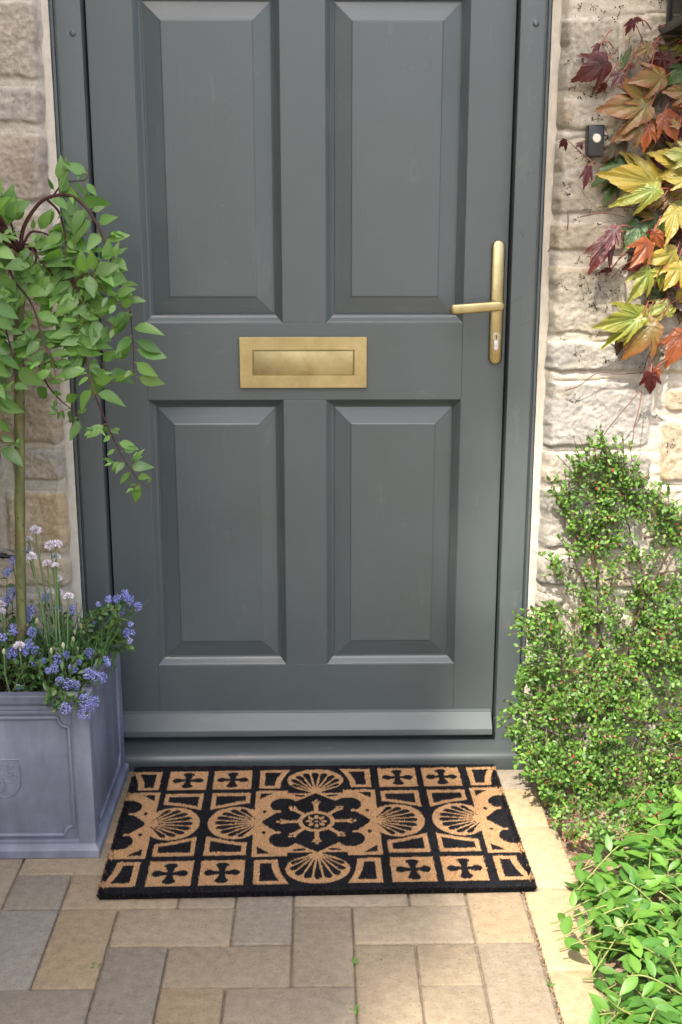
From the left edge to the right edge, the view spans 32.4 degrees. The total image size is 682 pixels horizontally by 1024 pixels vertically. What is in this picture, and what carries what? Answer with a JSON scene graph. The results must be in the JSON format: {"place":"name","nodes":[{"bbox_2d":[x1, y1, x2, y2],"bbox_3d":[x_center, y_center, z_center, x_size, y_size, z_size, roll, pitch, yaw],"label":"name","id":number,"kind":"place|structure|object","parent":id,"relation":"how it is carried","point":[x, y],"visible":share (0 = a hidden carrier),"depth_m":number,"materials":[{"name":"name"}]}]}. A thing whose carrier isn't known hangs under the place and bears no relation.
{"place":"outdoors","nodes":[
{"label":"outdoors","id":0,"kind":"place"},
{"bbox_2d":[0,765,612,1023],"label":"paving","id":1,"kind":"structure","parent":0,"point":[191,992],"depth_m":1.95,"materials":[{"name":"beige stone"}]},
{"bbox_2d":[0,630,128,858],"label":"planter","id":2,"kind":"object","parent":1,"relation":"on","point":[62,779],"visible":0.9,"depth_m":2.23,"materials":[{"name":"grey stone"}]},
{"bbox_2d":[0,652,84,691],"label":"potting soil","id":3,"kind":"structure","parent":2,"relation":"in","point":[2,689],"depth_m":2.33,"materials":[{"name":"brown soil"}]},
{"bbox_2d":[0,556,142,720],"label":"ceanothus","id":4,"kind":"object","parent":3,"relation":"on","point":[67,682],"visible":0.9,"depth_m":2.28,"materials":[{"name":"blue plant"}]},
{"bbox_2d":[0,525,149,691],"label":"chives","id":5,"kind":"object","parent":3,"relation":"on","point":[61,639],"visible":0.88,"depth_m":2.31,"materials":[{"name":"green plant"}]},
{"bbox_2d":[0,155,166,656],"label":"willow tree","id":6,"kind":"object","parent":3,"relation":"in","point":[84,305],"visible":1,"depth_m":2.09,"materials":[{"name":"green plant"}]},
{"bbox_2d":[1,763,583,1023],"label":"plant litter","id":7,"kind":"object","parent":1,"relation":"on","point":[551,989],"visible":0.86,"depth_m":2.02,"materials":[{"name":"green plant"}]},
{"bbox_2d":[562,828,577,842],"bbox_3d":[0.446,0.627,2.280,0.036,0.026,0.042,0,14,-1],"label":"dry leaf","id":8,"kind":"object","parent":7,"relation":"on","point":[565,839],"visible":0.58,"depth_m":2.27,"materials":[{"name":"brown plant"}]},
{"bbox_2d":[96,763,537,899],"bbox_3d":[-0.050,0.625,2.362,0.808,0.013,0.529,0,14,-1],"label":"doormat","id":9,"kind":"object","parent":1,"relation":"on","point":[228,831],"visible":1,"depth_m":2.31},
{"bbox_2d":[349,1004,360,1013],"bbox_3d":[0.027,0.770,1.820,0.021,0.005,0.021,14,20,43],"label":"weed","id":10,"kind":"object","parent":1,"relation":"on","point":[356,1008],"visible":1,"depth_m":1.82,"materials":[{"name":"green plant"}]},
{"bbox_2d":[351,956,358,966],"bbox_3d":[0.023,0.740,1.932,0.014,0.010,0.023,0,14,-1],"label":"weed","id":11,"kind":"object","parent":1,"relation":"on","point":[354,959],"visible":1,"depth_m":1.94,"materials":[{"name":"green plant"}]},
{"label":"ground","id":12,"kind":"structure","parent":0,"visible":0},
{"bbox_2d":[0,0,681,767],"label":"house wall","id":13,"kind":"structure","parent":12,"relation":"on","point":[28,152],"depth_m":2.40,"materials":[{"name":"stone"}]},
{"bbox_2d":[0,553,14,558],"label":"water pipe","id":14,"kind":"object","parent":13,"relation":"attached to","point":[4,555],"visible":0.83,"depth_m":2.45,"materials":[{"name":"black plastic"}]},
{"bbox_2d":[49,0,551,771],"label":"front door","id":15,"kind":"structure","parent":13,"relation":"attached to","point":[313,542],"depth_m":2.45,"materials":[{"name":"paint"}]},
{"bbox_2d":[85,0,516,737],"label":"door leaf","id":16,"kind":"structure","parent":15,"relation":"in","point":[307,561],"depth_m":2.45,"materials":[{"name":"paint"}]},
{"bbox_2d":[584,125,604,156],"bbox_3d":[0.491,-0.719,2.274,0.032,0.059,0.031,0,14,-1],"label":"doorbell","id":17,"kind":"object","parent":13,"relation":"attached to","point":[594,140],"visible":0.99,"depth_m":2.26,"materials":[{"name":"black plastic"}]},
{"bbox_2d":[519,0,681,491],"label":"virginia creeper","id":18,"kind":"object","parent":13,"relation":"attached to","point":[648,184],"visible":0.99,"depth_m":2.27,"materials":[{"name":"red plant"}]},
{"bbox_2d":[661,0,681,34],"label":"wall lantern","id":19,"kind":"object","parent":13,"relation":"attached to","point":[673,26],"depth_m":2.18,"materials":[{"name":"black metal"}]},
{"bbox_2d":[497,770,616,1023],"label":"kerb edging","id":20,"kind":"object","parent":12,"relation":"on","point":[542,844],"visible":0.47,"depth_m":2.10,"materials":[{"name":"stone"}]},
{"bbox_2d":[547,818,558,824],"bbox_3d":[0.420,0.616,2.329,0.028,0.030,0.026,7,16,26],"label":"dry leaf","id":21,"kind":"object","parent":20,"relation":"on","point":[549,820],"visible":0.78,"depth_m":2.33,"materials":[{"name":"brown plant"}]},
{"bbox_2d":[535,752,681,1006],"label":"soil bed","id":22,"kind":"object","parent":12,"relation":"on","point":[614,963],"visible":0.14,"depth_m":2.32,"materials":[{"name":"brown soil"}]},
{"bbox_2d":[573,832,590,846],"bbox_3d":[0.464,0.633,2.255,0.024,0.030,0.025,-10,17,-33],"label":"dry leaf","id":23,"kind":"object","parent":22,"relation":"on","point":[580,840],"visible":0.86,"depth_m":2.26,"materials":[{"name":"beige plant"}]},
{"bbox_2d":[496,425,681,854],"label":"cotoneaster","id":24,"kind":"object","parent":22,"relation":"on","point":[584,771],"visible":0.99,"depth_m":2.43,"materials":[{"name":"green plant"}]},
{"bbox_2d":[550,783,681,1023],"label":"periwinkle","id":25,"kind":"object","parent":22,"relation":"on","point":[634,923],"visible":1,"depth_m":1.93,"materials":[{"name":"green plant"}]},
{"bbox_2d":[578,932,676,1023],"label":"grass tuft","id":26,"kind":"object","parent":22,"relation":"on","point":[629,1013],"visible":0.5,"depth_m":1.79,"materials":[{"name":"green plant"}]}
]}

